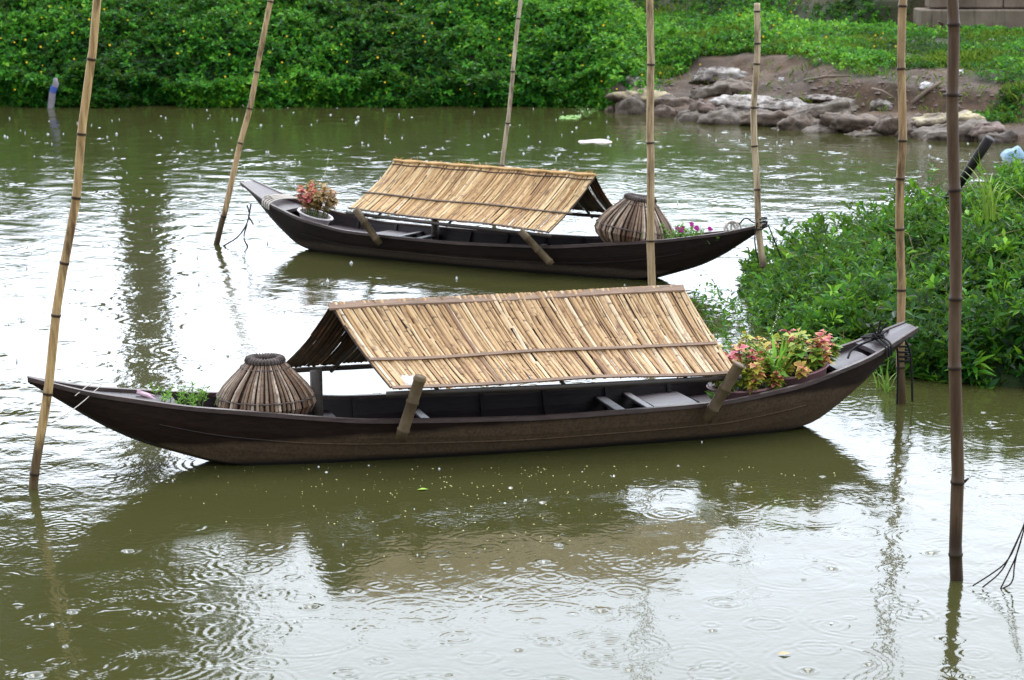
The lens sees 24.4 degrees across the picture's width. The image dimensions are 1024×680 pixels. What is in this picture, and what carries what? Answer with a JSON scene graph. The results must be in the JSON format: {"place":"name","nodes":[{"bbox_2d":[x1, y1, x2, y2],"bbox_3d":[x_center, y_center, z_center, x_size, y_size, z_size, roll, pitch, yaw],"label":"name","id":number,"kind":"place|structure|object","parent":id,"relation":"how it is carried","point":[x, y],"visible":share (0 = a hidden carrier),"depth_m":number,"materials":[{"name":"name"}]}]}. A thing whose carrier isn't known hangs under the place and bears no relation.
{"place":"outdoors","nodes":[
{"label":"outdoors","id":0,"kind":"place"},
{"bbox_2d":[0,105,1023,679],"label":"river water","id":1,"kind":"structure","parent":0,"point":[112,543],"depth_m":13.71,"materials":[{"name":"liquid"}]},
{"bbox_2d":[47,78,58,107],"bbox_3d":[-7.580,-3.946,38.964,0.244,0.750,0.123,0,11,0],"label":"mooring stake","id":2,"kind":"object","parent":1,"relation":"in","point":[52,93],"visible":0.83,"depth_m":38.90,"materials":[{"name":"blue paint"}]},
{"bbox_2d":[28,0,100,488],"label":"bamboo pole","id":3,"kind":"object","parent":1,"relation":"in","point":[47,393],"visible":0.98,"depth_m":13.41,"materials":[{"name":"beige wood"}]},
{"bbox_2d":[223,203,253,245],"bbox_3d":[-2.691,-1.129,23.250,0.311,0.433,0.016,0,11,0],"label":"twig","id":4,"kind":"object","parent":1,"relation":"on","point":[246,225],"visible":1,"depth_m":23.25,"materials":[{"name":"wood"}]},
{"bbox_2d":[213,0,273,244],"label":"bamboo pole","id":5,"kind":"object","parent":1,"relation":"in","point":[223,215],"visible":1,"depth_m":23.23,"materials":[{"name":"beige wood"}]},
{"bbox_2d":[27,284,918,464],"bbox_3d":[-0.113,0.234,14.715,5.690,1.055,1.059,-3,11,-16],"label":"wooden boat","id":6,"kind":"object","parent":1,"relation":"on","point":[552,335],"visible":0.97,"depth_m":14.55,"materials":[{"name":"brown wood"}]},
{"bbox_2d":[47,383,101,424],"bbox_3d":[-2.586,0.371,13.862,0.056,0.150,0.565,5,12,25],"label":"thin line","id":7,"kind":"object","parent":6,"relation":"attached to","point":[79,404],"visible":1,"depth_m":13.92,"materials":[{"name":"fabric"}]},
{"bbox_2d":[136,389,154,398],"bbox_3d":[-2.186,0.339,14.190,0.137,0.084,0.049,0,11,0],"label":"cut stalk","id":8,"kind":"object","parent":6,"relation":"on","point":[144,394],"visible":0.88,"depth_m":14.18,"materials":[{"name":"pink"}]},
{"bbox_2d":[146,382,218,405],"bbox_3d":[-1.972,0.338,14.261,0.497,0.157,0.329,-3,11,-16],"label":"weed patch","id":9,"kind":"object","parent":6,"relation":"on","point":[200,395],"visible":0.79,"depth_m":14.28,"materials":[{"name":"green plant"}]},
{"bbox_2d":[215,353,315,414],"bbox_3d":[-1.500,0.331,14.392,0.614,0.483,0.618,2,11,8],"label":"fish basket","id":10,"kind":"object","parent":6,"relation":"in","point":[275,382],"visible":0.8,"depth_m":14.21,"materials":[{"name":"wicker"}]},
{"bbox_2d":[705,390,731,399],"bbox_3d":[1.296,0.348,14.994,0.159,0.076,0.174,8,13,37],"label":"green sprout","id":11,"kind":"object","parent":6,"relation":"on","point":[711,394],"visible":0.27,"depth_m":14.98,"materials":[{"name":"green plant"}]},
{"bbox_2d":[702,331,788,399],"bbox_3d":[1.467,0.211,15.165,0.671,0.516,0.639,-6,12,-15],"label":"flower planter","id":12,"kind":"object","parent":6,"relation":"on","point":[753,374],"visible":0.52,"depth_m":15.03,"materials":[{"name":"multicoloured plastic"}]},
{"bbox_2d":[740,334,804,389],"bbox_3d":[1.657,0.144,15.122,0.487,0.351,0.571,0,11,0],"label":"lime plant","id":13,"kind":"object","parent":12,"relation":"in","point":[783,350],"visible":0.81,"depth_m":15.12,"materials":[{"name":"green plant"}]},
{"bbox_2d":[749,328,843,386],"bbox_3d":[1.810,0.147,15.296,0.612,0.477,0.548,6,12,29],"label":"flower planter","id":14,"kind":"object","parent":6,"relation":"on","point":[813,360],"visible":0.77,"depth_m":15.16,"materials":[{"name":"multicoloured plastic"}]},
{"bbox_2d":[765,300,780,350],"bbox_3d":[1.691,-0.096,15.311,0.119,0.346,0.027,-4,11,-22],"label":"flower spike","id":15,"kind":"object","parent":14,"relation":"in","point":[774,323],"visible":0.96,"depth_m":15.31,"materials":[{"name":"green plant"}]},
{"bbox_2d":[4,107,995,628],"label":"rain splashes","id":16,"kind":"object","parent":1,"relation":"on","point":[350,263],"visible":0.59,"depth_m":23.16,"materials":[{"name":"white liquid"}]},
{"bbox_2d":[240,156,766,279],"bbox_3d":[-0.223,-1.137,22.068,5.647,1.068,1.054,6,12,30],"label":"wooden boat","id":17,"kind":"object","parent":1,"relation":"on","point":[436,192],"visible":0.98,"depth_m":21.89,"materials":[{"name":"brown wood"}]},
{"bbox_2d":[262,194,296,209],"bbox_3d":[-2.307,-1.382,23.320,0.139,0.135,0.500,6,12,30],"label":"mooring rope","id":18,"kind":"object","parent":17,"relation":"attached to","point":[276,197],"visible":0.98,"depth_m":23.27,"materials":[{"name":"white fabric"}]},
{"bbox_2d":[295,179,339,224],"bbox_3d":[-1.913,-1.325,23.059,0.461,0.471,0.338,21,19,26],"label":"flower planter","id":19,"kind":"object","parent":17,"relation":"on","point":[314,198],"visible":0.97,"depth_m":22.99,"materials":[{"name":"white plastic"}]},
{"bbox_2d":[594,193,674,242],"bbox_3d":[1.116,-1.025,21.377,0.742,0.584,0.743,6,10,-18],"label":"fish basket","id":20,"kind":"object","parent":17,"relation":"in","point":[624,219],"visible":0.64,"depth_m":21.15,"materials":[{"name":"wicker"}]},
{"bbox_2d":[640,222,719,243],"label":"flowers","id":21,"kind":"object","parent":17,"relation":"on","point":[681,228],"visible":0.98,"depth_m":21.05,"materials":[{"name":"pink plant"}]},
{"bbox_2d":[723,220,741,231],"bbox_3d":[1.944,-0.989,20.843,0.173,0.129,0.059,-3,11,-15],"label":"mooring rope","id":22,"kind":"object","parent":17,"relation":"attached to","point":[731,222],"visible":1,"depth_m":20.84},
{"bbox_2d":[739,217,782,262],"bbox_3d":[2.180,-0.747,20.669,0.523,0.660,0.214,5,12,27],"label":"mooring rope","id":23,"kind":"object","parent":17,"relation":"attached to","point":[763,219],"visible":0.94,"depth_m":20.58,"materials":[{"name":"black fabric"}]},
{"bbox_2d":[496,0,522,166],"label":"bamboo pole","id":24,"kind":"object","parent":1,"relation":"in","point":[509,107],"visible":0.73,"depth_m":24.65,"materials":[{"name":"beige wood"}]},
{"bbox_2d":[130,466,896,609],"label":"floating petals","id":25,"kind":"object","parent":1,"relation":"on","point":[536,498],"visible":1,"depth_m":13.42,"materials":[{"name":"beige"}]},
{"bbox_2d":[560,115,580,118],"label":"duckweed","id":26,"kind":"object","parent":1,"relation":"on","point":[568,117],"visible":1,"depth_m":37.27,"materials":[{"name":"green plant"}]},
{"bbox_2d":[578,139,611,142],"bbox_3d":[1.181,-2.821,33.507,0.536,0.055,0.360,0,11,0],"label":"floating bag","id":27,"kind":"object","parent":1,"relation":"on","point":[597,140],"visible":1,"depth_m":33.41,"materials":[{"name":"white plastic"}]},
{"bbox_2d":[646,0,655,285],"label":"bamboo pole","id":28,"kind":"object","parent":1,"relation":"in","point":[650,239],"visible":0.77,"depth_m":18.66,"materials":[{"name":"beige wood"}]},
{"bbox_2d":[750,3,766,275],"bbox_3d":[2.186,-1.318,20.532,0.260,3.188,0.089,0,11,0],"label":"bamboo pole","id":29,"kind":"object","parent":1,"relation":"in","point":[754,147],"visible":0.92,"depth_m":20.44,"materials":[{"name":"beige wood"}]},
{"bbox_2d":[895,0,906,403],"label":"bamboo pole","id":30,"kind":"object","parent":1,"relation":"in","point":[901,163],"visible":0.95,"depth_m":15.71,"materials":[{"name":"beige wood"}]},
{"bbox_2d":[847,319,913,403],"bbox_3d":[2.448,0.183,15.649,0.286,0.718,0.837,4,11,21],"label":"mooring rope","id":31,"kind":"object","parent":30,"relation":"attached to","point":[877,335],"visible":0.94,"depth_m":15.53,"materials":[{"name":"black fabric"}]},
{"bbox_2d":[938,0,968,580],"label":"bamboo pole","id":32,"kind":"object","parent":1,"relation":"in","point":[957,481],"visible":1,"depth_m":11.55,"materials":[{"name":"brown wood"}]},
{"bbox_2d":[972,524,1023,588],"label":"twig","id":33,"kind":"object","parent":1,"relation":"on","point":[1014,560],"visible":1,"depth_m":11.68,"materials":[{"name":"grey wood"}]},
{"bbox_2d":[1000,146,1023,157],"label":"plastic bag","id":34,"kind":"object","parent":1,"relation":"on","point":[1004,153],"visible":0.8,"depth_m":31.46,"materials":[{"name":"blue plastic"}]},
{"bbox_2d":[0,0,1023,142],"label":"river bank","id":35,"kind":"structure","parent":0,"point":[744,61],"depth_m":38.59,"materials":[{"name":"soil"}]},
{"bbox_2d":[0,0,778,108],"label":"bank creeper foliage","id":36,"kind":"object","parent":35,"relation":"on","point":[131,86],"visible":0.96,"depth_m":39.89,"materials":[{"name":"green plant"}]},
{"bbox_2d":[0,0,896,93],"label":"creeper flowers","id":37,"kind":"object","parent":35,"relation":"on","point":[40,46],"visible":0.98,"depth_m":39.84,"materials":[{"name":"yellow plant"}]},
{"bbox_2d":[605,105,614,111],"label":"sandbag","id":38,"kind":"object","parent":35,"relation":"on","point":[610,108],"visible":0.34,"depth_m":38.27,"materials":[{"name":"grey stone"}]},
{"bbox_2d":[605,82,628,94],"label":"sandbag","id":39,"kind":"object","parent":35,"relation":"on","point":[620,87],"visible":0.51,"depth_m":38.39,"materials":[{"name":"grey stone"}]},
{"bbox_2d":[615,94,646,113],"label":"sandbag","id":40,"kind":"object","parent":35,"relation":"on","point":[634,104],"visible":0.45,"depth_m":37.81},
{"bbox_2d":[605,85,670,103],"bbox_3d":[2.108,-3.895,38.187,1.189,0.397,0.751,4,15,18],"label":"sandbag","id":41,"kind":"object","parent":40,"relation":"on","point":[619,96],"visible":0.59,"depth_m":38.04,"materials":[{"name":"beige fabric"}]},
{"bbox_2d":[654,93,693,107],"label":"sandbag","id":42,"kind":"object","parent":41,"relation":"on","point":[670,100],"visible":0.66,"depth_m":37.62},
{"bbox_2d":[625,75,641,85],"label":"sandbag","id":43,"kind":"object","parent":35,"relation":"on","point":[628,80],"visible":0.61,"depth_m":38.45,"materials":[{"name":"grey stone"}]},
{"bbox_2d":[654,105,676,117],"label":"sandbag","id":44,"kind":"object","parent":35,"relation":"on","point":[660,111],"visible":0.38,"depth_m":37.25,"materials":[{"name":"grey fabric"}]},
{"bbox_2d":[674,110,704,121],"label":"sandbag","id":45,"kind":"object","parent":35,"relation":"on","point":[687,115],"visible":0.3,"depth_m":36.63,"materials":[{"name":"grey fabric"}]},
{"bbox_2d":[687,98,715,113],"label":"sandbag","id":46,"kind":"object","parent":35,"relation":"on","point":[699,105],"visible":0.61,"depth_m":36.78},
{"bbox_2d":[689,82,732,99],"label":"sandbag","id":47,"kind":"object","parent":35,"relation":"on","point":[709,91],"visible":0.84,"depth_m":37.90,"materials":[{"name":"grey stone"}]},
{"bbox_2d":[688,67,748,83],"bbox_3d":[3.439,-4.377,39.227,1.056,0.334,0.639,0,11,-1],"label":"sandbag","id":48,"kind":"object","parent":35,"relation":"on","point":[706,75],"visible":0.75,"depth_m":38.99,"materials":[{"name":"grey stone"}]},
{"bbox_2d":[697,105,745,124],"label":"sandbag","id":49,"kind":"object","parent":35,"relation":"on","point":[722,115],"visible":0.44,"depth_m":36.10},
{"bbox_2d":[712,76,732,84],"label":"sandbag","id":50,"kind":"object","parent":35,"relation":"on","point":[723,78],"visible":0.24,"depth_m":38.72,"materials":[{"name":"grey stone"}]},
{"bbox_2d":[713,78,751,94],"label":"sandbag","id":51,"kind":"object","parent":35,"relation":"on","point":[738,87],"visible":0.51,"depth_m":38.05,"materials":[{"name":"grey stone"}]},
{"bbox_2d":[708,94,774,111],"bbox_3d":[3.644,-3.670,36.964,1.367,0.278,0.845,4,21,8],"label":"sandbag","id":52,"kind":"object","parent":35,"relation":"on","point":[737,102],"visible":0.56,"depth_m":36.80,"materials":[{"name":"white fabric"}]},
{"bbox_2d":[738,108,795,126],"bbox_3d":[3.972,-3.345,35.926,1.069,0.358,0.646,2,12,10],"label":"sandbag","id":53,"kind":"object","parent":35,"relation":"on","point":[766,118],"visible":0.59,"depth_m":35.70,"materials":[{"name":"grey stone"}]},
{"bbox_2d":[757,97,806,111],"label":"sandbag","id":54,"kind":"object","parent":35,"relation":"on","point":[772,104],"visible":0.56,"depth_m":36.44,"materials":[{"name":"white fabric"}]},
{"bbox_2d":[556,0,1023,124],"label":"slope creeper foliage","id":55,"kind":"object","parent":35,"relation":"on","point":[701,20],"visible":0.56,"depth_m":40.75,"materials":[{"name":"green plant"}]},
{"bbox_2d":[777,113,818,129],"bbox_3d":[4.334,-3.200,35.354,0.806,0.404,0.495,2,13,6],"label":"rock","id":56,"kind":"object","parent":35,"relation":"on","point":[798,121],"visible":0.53,"depth_m":35.19,"materials":[{"name":"grey stone"}]},
{"bbox_2d":[801,121,839,132],"bbox_3d":[4.718,-3.078,35.034,0.944,0.346,0.568,-5,14,-13],"label":"rock","id":57,"kind":"object","parent":35,"relation":"on","point":[815,127],"visible":0.37,"depth_m":34.81,"materials":[{"name":"grey stone"}]},
{"bbox_2d":[805,94,843,103],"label":"sandbag","id":58,"kind":"object","parent":35,"relation":"on","point":[819,98],"visible":0.45,"depth_m":36.58,"materials":[{"name":"white fabric"}]},
{"bbox_2d":[791,97,859,118],"bbox_3d":[4.717,-3.470,35.952,1.155,0.357,0.770,-5,11,4],"label":"sandbag","id":59,"kind":"object","parent":35,"relation":"on","point":[839,104],"visible":0.56,"depth_m":35.67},
{"bbox_2d":[628,0,1023,123],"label":"slope grass","id":60,"kind":"structure","parent":35,"relation":"on","point":[701,32],"depth_m":38.66,"materials":[{"name":"green plant"}]},
{"bbox_2d":[803,70,850,81],"bbox_3d":[4.972,-4.133,37.150,0.108,0.214,1.074,-7,13,-34],"label":"dead branch","id":61,"kind":"object","parent":35,"relation":"on","point":[820,77],"visible":1,"depth_m":37.13,"materials":[{"name":"wood"}]},
{"bbox_2d":[645,67,1020,128],"bbox_3d":[4.673,-3.754,37.018,7.467,1.060,3.537,7,13,34],"label":"bank rubble","id":62,"kind":"object","parent":35,"relation":"on","point":[863,104],"visible":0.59,"depth_m":36.51,"materials":[{"name":"stone"}]},
{"bbox_2d":[819,110,879,132],"bbox_3d":[5.006,-3.201,34.926,0.946,0.382,0.608,3,11,-10],"label":"sandbag","id":63,"kind":"object","parent":35,"relation":"on","point":[844,121],"visible":0.82,"depth_m":34.71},
{"bbox_2d":[846,130,882,136],"bbox_3d":[5.166,-2.974,34.530,0.928,0.214,0.580,-8,7,-17],"label":"rock","id":64,"kind":"object","parent":35,"relation":"on","point":[863,133],"visible":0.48,"depth_m":34.32,"materials":[{"name":"grey stone"}]},
{"bbox_2d":[869,99,892,111],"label":"sandbag","id":65,"kind":"object","parent":35,"relation":"on","point":[880,104],"visible":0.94,"depth_m":35.92,"materials":[{"name":"white fabric"}]},
{"bbox_2d":[871,85,893,97],"bbox_3d":[5.666,-3.795,35.989,0.106,0.186,0.484,-7,13,-33],"label":"dead branch","id":66,"kind":"object","parent":35,"relation":"on","point":[880,90],"visible":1,"depth_m":35.97,"materials":[{"name":"brown wood"}]},
{"bbox_2d":[871,114,914,134],"bbox_3d":[5.565,-3.095,34.380,0.637,0.370,0.418,5,15,19],"label":"rock","id":67,"kind":"object","parent":35,"relation":"on","point":[886,124],"visible":0.71,"depth_m":34.24,"materials":[{"name":"grey stone"}]},
{"bbox_2d":[895,125,917,137],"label":"sandbag","id":68,"kind":"object","parent":35,"relation":"on","point":[911,128],"visible":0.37,"depth_m":34.10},
{"bbox_2d":[920,81,932,88],"bbox_3d":[6.275,-3.859,35.796,0.207,0.124,0.048,1,11,5],"label":"litter scrap","id":69,"kind":"object","parent":35,"relation":"on","point":[924,84],"visible":1,"depth_m":35.80,"materials":[{"name":"white plastic"}]},
{"bbox_2d":[911,80,942,104],"bbox_3d":[6.275,-3.743,35.770,0.486,0.375,0.070,-1,11,-3],"label":"dead branch","id":70,"kind":"object","parent":35,"relation":"on","point":[921,95],"visible":1,"depth_m":35.74,"materials":[{"name":"brown wood"}]},
{"bbox_2d":[910,118,987,140],"bbox_3d":[6.374,-2.959,33.894,1.282,0.377,0.833,-5,15,-6],"label":"sandbag","id":71,"kind":"object","parent":35,"relation":"on","point":[936,132],"visible":0.42,"depth_m":33.68,"materials":[{"name":"grey fabric"}]},
{"bbox_2d":[910,110,985,127],"bbox_3d":[6.309,-3.182,34.520,1.187,0.305,0.734,-4,11,-6],"label":"sandbag","id":72,"kind":"object","parent":71,"relation":"on","point":[928,119],"visible":0.4,"depth_m":34.25,"materials":[{"name":"beige fabric"}]},
{"bbox_2d":[965,121,1006,141],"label":"sandbag","id":73,"kind":"object","parent":71,"relation":"on","point":[975,131],"visible":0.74,"depth_m":33.51,"materials":[{"name":"beige fabric"}]},
{"bbox_2d":[913,0,1023,34],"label":"concrete wall","id":74,"kind":"structure","parent":35,"relation":"on","point":[1009,14],"depth_m":42.08,"materials":[{"name":"grey concrete"}]},
{"bbox_2d":[978,130,1017,143],"bbox_3d":[6.922,-2.829,33.422,0.653,0.283,0.384,-6,10,-18],"label":"rock","id":75,"kind":"object","parent":35,"relation":"on","point":[1009,136],"visible":0.57,"depth_m":33.29,"materials":[{"name":"grey stone"}]},
{"bbox_2d":[879,336,1023,387],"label":"grass","id":76,"kind":"structure","parent":0,"point":[1012,380],"depth_m":16.65,"materials":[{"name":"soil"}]},
{"bbox_2d":[690,150,1023,389],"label":"waterside shrub","id":77,"kind":"object","parent":76,"relation":"on","point":[992,310],"visible":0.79,"depth_m":18.43,"materials":[{"name":"green plant"}]},
{"bbox_2d":[732,196,1023,374],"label":"shrub stems","id":78,"kind":"object","parent":76,"relation":"on","point":[925,258],"visible":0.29,"depth_m":18.35,"materials":[{"name":"plant"}]},
{"bbox_2d":[873,359,896,392],"bbox_3d":[2.583,0.263,16.430,0.385,0.284,0.287,9,14,41],"label":"grass tuft","id":79,"kind":"object","parent":76,"relation":"on","point":[885,385],"visible":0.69,"depth_m":16.45,"materials":[{"name":"green plant"}]},
{"bbox_2d":[768,188,1023,343],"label":"dry stalks","id":80,"kind":"object","parent":76,"relation":"on","point":[909,263],"visible":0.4,"depth_m":19.26,"materials":[{"name":"brown plant"}]},
{"bbox_2d":[960,151,1013,220],"bbox_3d":[3.795,-1.270,19.050,0.494,0.585,0.572,3,11,17],"label":"grass tuft","id":81,"kind":"object","parent":76,"relation":"on","point":[989,207],"visible":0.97,"depth_m":19.01,"materials":[{"name":"green plant"}]},
{"bbox_2d":[937,135,993,214],"bbox_3d":[4.102,-1.488,21.486,0.096,0.786,0.622,-10,14,-42],"label":"leaning post","id":82,"kind":"object","parent":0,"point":[986,143],"visible":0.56,"depth_m":21.33,"materials":[{"name":"black wood"}]}
]}

